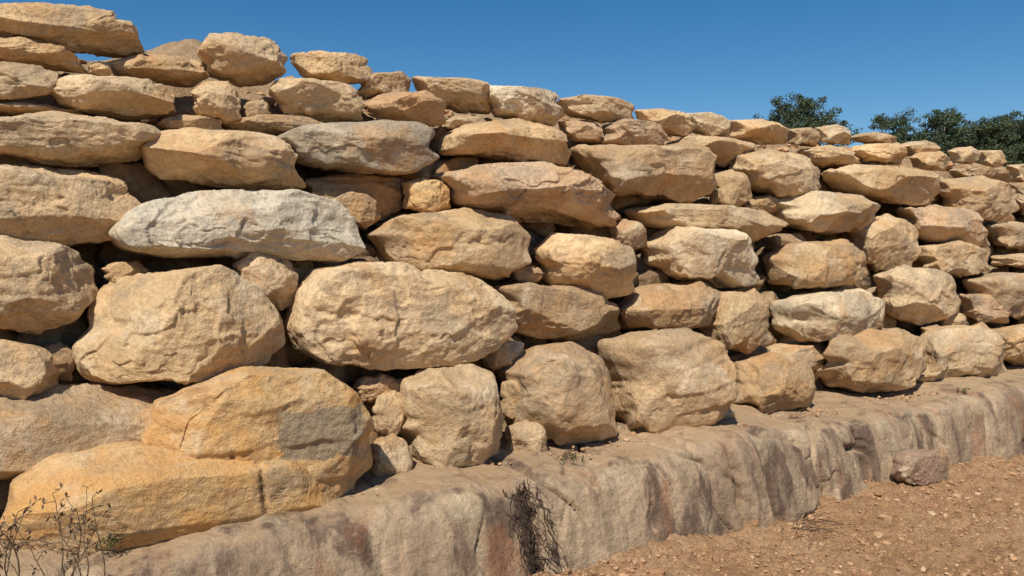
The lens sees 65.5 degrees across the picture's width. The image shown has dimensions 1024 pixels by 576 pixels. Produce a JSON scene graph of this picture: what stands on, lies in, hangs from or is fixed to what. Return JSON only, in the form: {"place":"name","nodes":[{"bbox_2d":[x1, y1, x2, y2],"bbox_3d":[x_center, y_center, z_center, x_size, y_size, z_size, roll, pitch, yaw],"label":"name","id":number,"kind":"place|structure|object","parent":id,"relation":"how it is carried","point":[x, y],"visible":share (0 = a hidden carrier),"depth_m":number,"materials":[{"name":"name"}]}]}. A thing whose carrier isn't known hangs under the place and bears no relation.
{"place":"outdoors","nodes":[
{"label":"outdoors","id":0,"kind":"place"},
{"bbox_2d":[305,174,402,220],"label":"sandstone boulder","id":1,"kind":"object","parent":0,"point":[386,192],"visible":0.52,"depth_m":4.83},
{"bbox_2d":[277,120,439,174],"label":"sandstone boulder","id":2,"kind":"object","parent":1,"relation":"on","point":[383,147],"visible":0.91,"depth_m":4.63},
{"bbox_2d":[0,39,1014,386],"bbox_3d":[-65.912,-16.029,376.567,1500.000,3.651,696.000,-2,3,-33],"label":"stones","id":3,"kind":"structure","parent":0,"point":[186,47],"depth_m":5.11,"materials":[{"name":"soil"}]},
{"bbox_2d":[55,58,976,171],"bbox_3d":[2.047,-1.429,7.808,14.059,0.398,0.784,-2,3,-33],"label":"crest rubble","id":4,"kind":"object","parent":3,"relation":"on","point":[270,101],"visible":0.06,"depth_m":7.11,"materials":[{"name":"stone"}]},
{"bbox_2d":[752,92,862,146],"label":"eucalyptus tree","id":5,"kind":"object","parent":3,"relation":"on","point":[803,114],"visible":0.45,"depth_m":57.10,"materials":[{"name":"green plant"}]},
{"bbox_2d":[867,107,945,143],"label":"eucalyptus tree","id":6,"kind":"object","parent":3,"relation":"on","point":[900,133],"visible":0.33,"depth_m":61.51,"materials":[{"name":"green plant"}]},
{"bbox_2d":[909,107,975,160],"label":"eucalyptus tree","id":7,"kind":"object","parent":3,"relation":"on","point":[946,129],"visible":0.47,"depth_m":59.45,"materials":[{"name":"green plant"}]},
{"bbox_2d":[953,115,1023,166],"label":"eucalyptus tree","id":8,"kind":"object","parent":3,"relation":"on","point":[987,135],"visible":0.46,"depth_m":55.10,"materials":[{"name":"green plant"}]},
{"bbox_2d":[999,110,1023,163],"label":"eucalyptus tree","id":9,"kind":"object","parent":3,"relation":"on","point":[1018,129],"visible":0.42,"depth_m":59.07,"materials":[{"name":"green plant"}]},
{"bbox_2d":[0,0,1023,162],"label":"sky","id":10,"kind":"structure","parent":0,"point":[728,59],"materials":[{"name":"blue"}]},
{"bbox_2d":[531,454,1023,575],"bbox_3d":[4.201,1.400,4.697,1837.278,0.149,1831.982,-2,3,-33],"label":"ground","id":11,"kind":"structure","parent":0,"point":[971,555],"depth_m":4.51,"materials":[{"name":"gravel"}]},
{"bbox_2d":[0,361,1023,575],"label":"rock ledge","id":12,"kind":"object","parent":11,"relation":"on","point":[747,464],"visible":0.61,"depth_m":4.28,"materials":[{"name":"stone"}]},
{"bbox_2d":[0,495,43,575],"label":"dry weed","id":13,"kind":"object","parent":12,"relation":"on","point":[11,546],"visible":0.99,"depth_m":2.52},
{"bbox_2d":[10,482,103,575],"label":"dry weed","id":14,"kind":"object","parent":12,"relation":"on","point":[74,554],"visible":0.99,"depth_m":2.58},
{"bbox_2d":[46,485,116,575],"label":"dry weed","id":15,"kind":"object","parent":12,"relation":"on","point":[78,529],"visible":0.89,"depth_m":2.64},
{"bbox_2d":[0,382,178,479],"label":"sandstone boulder","id":16,"kind":"object","parent":12,"relation":"on","point":[61,418],"visible":0.44,"depth_m":3.35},
{"bbox_2d":[0,339,59,399],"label":"sandstone boulder","id":17,"kind":"object","parent":16,"relation":"on","point":[27,371],"visible":0.92,"depth_m":3.37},
{"bbox_2d":[0,235,98,334],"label":"sandstone boulder","id":18,"kind":"object","parent":17,"relation":"on","point":[46,285],"visible":1,"depth_m":3.50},
{"bbox_2d":[0,164,140,245],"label":"sandstone boulder","id":19,"kind":"object","parent":18,"relation":"on","point":[67,207],"visible":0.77,"depth_m":3.70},
{"bbox_2d":[0,110,160,167],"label":"sandstone boulder","id":20,"kind":"object","parent":19,"relation":"on","point":[52,138],"visible":0.88,"depth_m":3.88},
{"bbox_2d":[43,341,74,380],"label":"sandstone boulder","id":21,"kind":"object","parent":16,"relation":"on","point":[63,359],"visible":0.61,"depth_m":3.62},
{"bbox_2d":[71,265,284,384],"bbox_3d":[-1.589,0.177,3.852,0.956,0.582,0.640,-2,3,-33],"label":"sandstone boulder","id":22,"kind":"object","parent":16,"relation":"on","point":[186,326],"visible":0.94,"depth_m":3.63,"materials":[{"name":"stone"}]},
{"bbox_2d":[101,261,148,282],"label":"sandstone boulder","id":23,"kind":"object","parent":22,"relation":"on","point":[114,271],"visible":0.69,"depth_m":3.86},
{"bbox_2d":[0,441,359,554],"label":"sandstone boulder","id":24,"kind":"object","parent":12,"relation":"on","point":[152,494],"visible":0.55,"depth_m":3.20,"materials":[{"name":"stone"}]},
{"bbox_2d":[140,366,374,496],"bbox_3d":[-1.137,0.712,3.657,1.025,0.703,0.491,-2,3,-33],"label":"sandstone boulder","id":25,"kind":"object","parent":12,"relation":"on","point":[317,423],"visible":0.59,"depth_m":3.48,"materials":[{"name":"stone"}]},
{"bbox_2d":[367,433,412,476],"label":"sandstone boulder","id":26,"kind":"object","parent":12,"relation":"on","point":[391,453],"visible":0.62,"depth_m":4.02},
{"bbox_2d":[372,390,404,437],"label":"sandstone boulder","id":27,"kind":"object","parent":26,"relation":"on","point":[388,417],"visible":0.88,"depth_m":4.15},
{"bbox_2d":[399,364,503,467],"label":"sandstone boulder","id":28,"kind":"object","parent":12,"relation":"on","point":[454,416],"visible":0.87,"depth_m":4.12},
{"bbox_2d":[283,261,517,370],"bbox_3d":[-0.630,0.141,4.503,1.290,0.586,0.702,-2,3,-33],"label":"sandstone boulder","id":29,"kind":"object","parent":28,"relation":"on","point":[384,316],"visible":0.97,"depth_m":4.19,"materials":[{"name":"stone"}]},
{"bbox_2d":[108,189,365,262],"bbox_3d":[-1.429,-0.333,4.211,1.283,0.403,0.578,-2,3,-33],"label":"sandstone boulder","id":30,"kind":"object","parent":29,"relation":"on","point":[292,224],"visible":0.92,"depth_m":3.99,"materials":[{"name":"stone"}]},
{"bbox_2d":[140,127,306,189],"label":"sandstone boulder","id":31,"kind":"object","parent":30,"relation":"on","point":[237,159],"visible":0.97,"depth_m":4.21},
{"bbox_2d":[291,260,314,281],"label":"sandstone boulder","id":32,"kind":"object","parent":29,"relation":"on","point":[301,268],"visible":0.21,"depth_m":4.40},
{"bbox_2d":[505,420,547,451],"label":"sandstone boulder","id":33,"kind":"object","parent":12,"relation":"on","point":[526,435],"visible":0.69,"depth_m":4.50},
{"bbox_2d":[34,372,1019,550],"bbox_3d":[2.884,0.871,6.157,12.491,0.033,0.509,-2,3,-33],"label":"stone debris","id":34,"kind":"object","parent":12,"relation":"on","point":[583,449],"visible":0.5,"depth_m":4.99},
{"bbox_2d":[502,478,582,575],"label":"dry roots","id":35,"kind":"object","parent":12,"relation":"on","point":[530,549],"visible":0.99,"depth_m":3.95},
{"bbox_2d":[496,341,617,445],"bbox_3d":[0.281,0.650,4.831,0.708,0.626,0.589,-2,3,-33],"label":"sandstone boulder","id":36,"kind":"object","parent":12,"relation":"on","point":[566,399],"visible":0.81,"depth_m":4.59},
{"bbox_2d":[481,340,523,370],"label":"sandstone boulder","id":37,"kind":"object","parent":36,"relation":"on","point":[507,353],"visible":0.69,"depth_m":4.72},
{"bbox_2d":[500,379,520,418],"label":"sandstone boulder","id":38,"kind":"object","parent":36,"relation":"on","point":[510,393],"visible":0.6,"depth_m":4.62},
{"bbox_2d":[597,328,738,433],"bbox_3d":[1.005,0.606,5.203,0.883,0.710,0.699,0,2,-10],"label":"sandstone boulder","id":39,"kind":"object","parent":12,"relation":"on","point":[666,379],"visible":0.94,"depth_m":4.93,"materials":[{"name":"stone"}]},
{"bbox_2d":[732,352,816,413],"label":"sandstone boulder","id":40,"kind":"object","parent":12,"relation":"on","point":[769,382],"visible":0.88,"depth_m":5.69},
{"bbox_2d":[814,328,927,394],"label":"sandstone boulder","id":41,"kind":"object","parent":12,"relation":"on","point":[868,360],"visible":0.98,"depth_m":6.25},
{"bbox_2d":[916,322,1008,381],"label":"sandstone boulder","id":42,"kind":"object","parent":12,"relation":"on","point":[977,350],"visible":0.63,"depth_m":6.89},
{"bbox_2d":[992,324,1023,365],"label":"sandstone boulder","id":43,"kind":"object","parent":12,"relation":"on","point":[1013,339],"visible":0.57,"depth_m":7.64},
{"bbox_2d":[0,73,1023,513],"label":"backing","id":44,"kind":"object","parent":11,"relation":"on","point":[142,183],"visible":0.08,"depth_m":5.20,"materials":[{"name":"soil"}]},
{"bbox_2d":[0,102,82,115],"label":"sandstone boulder","id":45,"kind":"object","parent":44,"relation":"on","point":[14,108],"visible":0.62,"depth_m":4.00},
{"bbox_2d":[0,61,57,99],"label":"sandstone boulder","id":46,"kind":"object","parent":45,"relation":"on","point":[20,81],"visible":1,"depth_m":3.95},
{"bbox_2d":[0,37,87,73],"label":"sandstone boulder","id":47,"kind":"object","parent":46,"relation":"on","point":[57,56],"visible":0.92,"depth_m":4.09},
{"bbox_2d":[0,2,144,57],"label":"sandstone boulder","id":48,"kind":"object","parent":47,"relation":"on","point":[88,29],"visible":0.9,"depth_m":4.16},
{"bbox_2d":[50,74,176,119],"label":"sandstone boulder","id":49,"kind":"object","parent":44,"relation":"on","point":[125,98],"visible":0.92,"depth_m":4.12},
{"bbox_2d":[88,61,111,75],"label":"sandstone boulder","id":50,"kind":"object","parent":49,"relation":"on","point":[99,68],"visible":0.92,"depth_m":4.28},
{"bbox_2d":[107,53,209,87],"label":"sandstone boulder","id":51,"kind":"object","parent":44,"relation":"on","point":[175,71],"visible":0.88,"depth_m":4.46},
{"bbox_2d":[197,32,287,87],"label":"sandstone boulder","id":52,"kind":"object","parent":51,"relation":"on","point":[236,59],"visible":0.98,"depth_m":4.63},
{"bbox_2d":[156,114,224,129],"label":"sandstone boulder","id":53,"kind":"object","parent":44,"relation":"on","point":[179,121],"visible":0.73,"depth_m":4.40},
{"bbox_2d":[191,81,241,123],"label":"sandstone boulder","id":54,"kind":"object","parent":53,"relation":"on","point":[220,100],"visible":0.93,"depth_m":4.46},
{"bbox_2d":[232,251,298,310],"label":"sandstone boulder","id":55,"kind":"object","parent":44,"relation":"on","point":[275,279],"visible":0.66,"depth_m":4.07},
{"bbox_2d":[225,114,322,135],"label":"sandstone boulder","id":56,"kind":"object","parent":44,"relation":"on","point":[274,124],"visible":0.59,"depth_m":4.64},
{"bbox_2d":[242,99,270,116],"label":"sandstone boulder","id":57,"kind":"object","parent":56,"relation":"on","point":[256,107],"visible":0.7,"depth_m":4.63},
{"bbox_2d":[269,78,363,122],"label":"sandstone boulder","id":58,"kind":"object","parent":56,"relation":"on","point":[325,101],"visible":0.98,"depth_m":4.76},
{"bbox_2d":[290,50,371,83],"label":"sandstone boulder","id":59,"kind":"object","parent":58,"relation":"on","point":[347,68],"visible":0.91,"depth_m":4.98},
{"bbox_2d":[332,190,380,229],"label":"sandstone boulder","id":60,"kind":"object","parent":44,"relation":"on","point":[361,208],"visible":0.63,"depth_m":4.69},
{"bbox_2d":[353,373,402,402],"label":"sandstone boulder","id":61,"kind":"object","parent":44,"relation":"on","point":[370,388],"visible":0.76,"depth_m":4.25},
{"bbox_2d":[364,90,445,126],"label":"sandstone boulder","id":62,"kind":"object","parent":44,"relation":"on","point":[426,107],"visible":0.91,"depth_m":5.12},
{"bbox_2d":[357,71,410,99],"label":"sandstone boulder","id":63,"kind":"object","parent":62,"relation":"on","point":[377,83],"visible":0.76,"depth_m":5.21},
{"bbox_2d":[366,207,531,279],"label":"sandstone boulder","id":64,"kind":"object","parent":44,"relation":"on","point":[479,244],"visible":0.92,"depth_m":4.69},
{"bbox_2d":[402,177,450,212],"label":"sandstone boulder","id":65,"kind":"object","parent":64,"relation":"on","point":[424,194],"visible":0.97,"depth_m":4.89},
{"bbox_2d":[430,161,620,229],"bbox_3d":[0.206,-0.630,5.397,1.560,0.457,0.778,-2,3,-33],"label":"sandstone boulder","id":66,"kind":"object","parent":64,"relation":"on","point":[537,192],"visible":0.97,"depth_m":5.09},
{"bbox_2d":[438,118,570,166],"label":"sandstone boulder","id":67,"kind":"object","parent":66,"relation":"on","point":[514,140],"visible":0.97,"depth_m":5.39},
{"bbox_2d":[442,114,486,128],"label":"sandstone boulder","id":68,"kind":"object","parent":67,"relation":"on","point":[454,122],"visible":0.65,"depth_m":5.46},
{"bbox_2d":[411,76,490,114],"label":"sandstone boulder","id":69,"kind":"object","parent":68,"relation":"on","point":[462,95],"visible":0.81,"depth_m":5.44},
{"bbox_2d":[489,85,564,125],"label":"sandstone boulder","id":70,"kind":"object","parent":67,"relation":"on","point":[536,105],"visible":0.89,"depth_m":5.66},
{"bbox_2d":[492,282,620,340],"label":"sandstone boulder","id":71,"kind":"object","parent":44,"relation":"on","point":[559,312],"visible":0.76,"depth_m":4.99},
{"bbox_2d":[509,265,544,282],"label":"sandstone boulder","id":72,"kind":"object","parent":71,"relation":"on","point":[532,273],"visible":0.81,"depth_m":5.12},
{"bbox_2d":[534,232,636,298],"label":"sandstone boulder","id":73,"kind":"object","parent":71,"relation":"on","point":[606,267],"visible":0.88,"depth_m":5.14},
{"bbox_2d":[608,219,646,250],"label":"sandstone boulder","id":74,"kind":"object","parent":44,"relation":"on","point":[632,234],"visible":0.84,"depth_m":5.67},
{"bbox_2d":[620,280,721,328],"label":"sandstone boulder","id":75,"kind":"object","parent":44,"relation":"on","point":[692,304],"visible":0.94,"depth_m":5.46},
{"bbox_2d":[640,226,759,287],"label":"sandstone boulder","id":76,"kind":"object","parent":75,"relation":"on","point":[719,257],"visible":0.93,"depth_m":5.72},
{"bbox_2d":[624,203,788,241],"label":"sandstone boulder","id":77,"kind":"object","parent":44,"relation":"on","point":[755,225],"visible":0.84,"depth_m":5.97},
{"bbox_2d":[570,143,716,203],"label":"sandstone boulder","id":78,"kind":"object","parent":77,"relation":"on","point":[674,173],"visible":0.9,"depth_m":5.89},
{"bbox_2d":[558,120,602,142],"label":"sandstone boulder","id":79,"kind":"object","parent":78,"relation":"on","point":[586,131],"visible":0.91,"depth_m":6.03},
{"bbox_2d":[601,118,667,145],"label":"sandstone boulder","id":80,"kind":"object","parent":78,"relation":"on","point":[626,131],"visible":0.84,"depth_m":6.18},
{"bbox_2d":[556,94,634,122],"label":"sandstone boulder","id":81,"kind":"object","parent":80,"relation":"on","point":[600,109],"visible":0.94,"depth_m":6.11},
{"bbox_2d":[709,169,752,206],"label":"sandstone boulder","id":82,"kind":"object","parent":77,"relation":"on","point":[733,187],"visible":0.91,"depth_m":6.50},
{"bbox_2d":[666,135,754,167],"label":"sandstone boulder","id":83,"kind":"object","parent":44,"relation":"on","point":[726,150],"visible":0.47,"depth_m":6.69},
{"bbox_2d":[634,108,696,136],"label":"sandstone boulder","id":84,"kind":"object","parent":83,"relation":"on","point":[676,123],"visible":0.73,"depth_m":6.46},
{"bbox_2d":[685,112,730,136],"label":"sandstone boulder","id":85,"kind":"object","parent":83,"relation":"on","point":[710,124],"visible":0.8,"depth_m":6.81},
{"bbox_2d":[699,288,768,353],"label":"sandstone boulder","id":86,"kind":"object","parent":44,"relation":"on","point":[739,322],"visible":0.79,"depth_m":5.79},
{"bbox_2d":[729,119,787,144],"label":"sandstone boulder","id":87,"kind":"object","parent":44,"relation":"on","point":[760,131],"visible":0.95,"depth_m":7.10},
{"bbox_2d":[740,195,779,213],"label":"sandstone boulder","id":88,"kind":"object","parent":44,"relation":"on","point":[768,204],"visible":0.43,"depth_m":6.77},
{"bbox_2d":[766,342,825,379],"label":"sandstone boulder","id":89,"kind":"object","parent":44,"relation":"on","point":[811,353],"visible":0.41,"depth_m":6.28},
{"bbox_2d":[770,288,884,341],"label":"sandstone boulder","id":90,"kind":"object","parent":44,"relation":"on","point":[821,316],"visible":0.89,"depth_m":6.25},
{"bbox_2d":[762,238,867,289],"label":"sandstone boulder","id":91,"kind":"object","parent":90,"relation":"on","point":[836,263],"visible":1,"depth_m":6.46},
{"bbox_2d":[762,232,805,251],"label":"sandstone boulder","id":92,"kind":"object","parent":91,"relation":"on","point":[772,242],"visible":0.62,"depth_m":6.81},
{"bbox_2d":[774,191,880,234],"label":"sandstone boulder","id":93,"kind":"object","parent":44,"relation":"on","point":[825,212],"visible":0.9,"depth_m":6.82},
{"bbox_2d":[728,149,820,197],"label":"sandstone boulder","id":94,"kind":"object","parent":93,"relation":"on","point":[775,173],"visible":0.84,"depth_m":6.74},
{"bbox_2d":[847,213,921,271],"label":"sandstone boulder","id":95,"kind":"object","parent":44,"relation":"on","point":[887,241],"visible":0.77,"depth_m":7.31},
{"bbox_2d":[873,264,960,325],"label":"sandstone boulder","id":96,"kind":"object","parent":44,"relation":"on","point":[915,296],"visible":0.98,"depth_m":7.07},
{"bbox_2d":[917,240,989,277],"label":"sandstone boulder","id":97,"kind":"object","parent":44,"relation":"on","point":[958,258],"visible":0.9,"depth_m":7.79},
{"bbox_2d":[896,204,989,247],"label":"sandstone boulder","id":98,"kind":"object","parent":97,"relation":"on","point":[933,223],"visible":0.79,"depth_m":7.85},
{"bbox_2d":[821,164,940,205],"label":"sandstone boulder","id":99,"kind":"object","parent":98,"relation":"on","point":[897,185],"visible":0.97,"depth_m":7.50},
{"bbox_2d":[797,145,860,168],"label":"sandstone boulder","id":100,"kind":"object","parent":99,"relation":"on","point":[830,156],"visible":0.76,"depth_m":7.54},
{"bbox_2d":[787,127,820,146],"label":"sandstone boulder","id":101,"kind":"object","parent":100,"relation":"on","point":[808,136],"visible":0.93,"depth_m":7.46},
{"bbox_2d":[814,124,851,144],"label":"sandstone boulder","id":102,"kind":"object","parent":100,"relation":"on","point":[835,134],"visible":0.92,"depth_m":7.76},
{"bbox_2d":[851,143,907,164],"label":"sandstone boulder","id":103,"kind":"object","parent":99,"relation":"on","point":[886,153],"visible":0.96,"depth_m":7.94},
{"bbox_2d":[851,132,897,143],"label":"sandstone boulder","id":104,"kind":"object","parent":103,"relation":"on","point":[871,138],"visible":0.84,"depth_m":8.20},
{"bbox_2d":[947,146,980,164],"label":"sandstone boulder","id":105,"kind":"object","parent":44,"relation":"on","point":[969,155],"visible":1,"depth_m":9.05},
{"bbox_2d":[959,293,1011,323],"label":"sandstone boulder","id":106,"kind":"object","parent":44,"relation":"on","point":[985,308],"visible":0.91,"depth_m":7.71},
{"bbox_2d":[962,272,1023,319],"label":"sandstone boulder","id":107,"kind":"object","parent":44,"relation":"on","point":[1005,290],"visible":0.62,"depth_m":7.86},
{"bbox_2d":[984,221,1023,252],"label":"sandstone boulder","id":108,"kind":"object","parent":44,"relation":"on","point":[1007,236],"visible":0.98,"depth_m":8.64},
{"bbox_2d":[938,175,1018,221],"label":"sandstone boulder","id":109,"kind":"object","parent":108,"relation":"on","point":[989,199],"visible":0.88,"depth_m":8.47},
{"bbox_2d":[909,151,949,170],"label":"sandstone boulder","id":110,"kind":"object","parent":109,"relation":"on","point":[936,161],"visible":1,"depth_m":8.38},
{"bbox_2d":[901,140,940,156],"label":"sandstone boulder","id":111,"kind":"object","parent":110,"relation":"on","point":[913,147],"visible":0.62,"depth_m":8.53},
{"bbox_2d":[949,165,1012,181],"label":"sandstone boulder","id":112,"kind":"object","parent":109,"relation":"on","point":[995,173],"visible":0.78,"depth_m":8.77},
{"bbox_2d":[991,253,1023,268],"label":"sandstone boulder","id":113,"kind":"object","parent":44,"relation":"on","point":[1016,260],"visible":1,"depth_m":8.45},
{"bbox_2d":[1006,164,1023,182],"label":"sandstone boulder","id":114,"kind":"object","parent":44,"relation":"on","point":[1016,172],"visible":0.81,"depth_m":9.63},
{"bbox_2d":[978,150,1006,167],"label":"sandstone boulder","id":115,"kind":"object","parent":114,"relation":"on","point":[994,158],"visible":0.92,"depth_m":9.40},
{"bbox_2d":[890,448,949,485],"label":"fallen rock","id":116,"kind":"object","parent":11,"relation":"on","point":[923,467],"visible":0.97,"depth_m":5.47,"materials":[{"name":"stone"}]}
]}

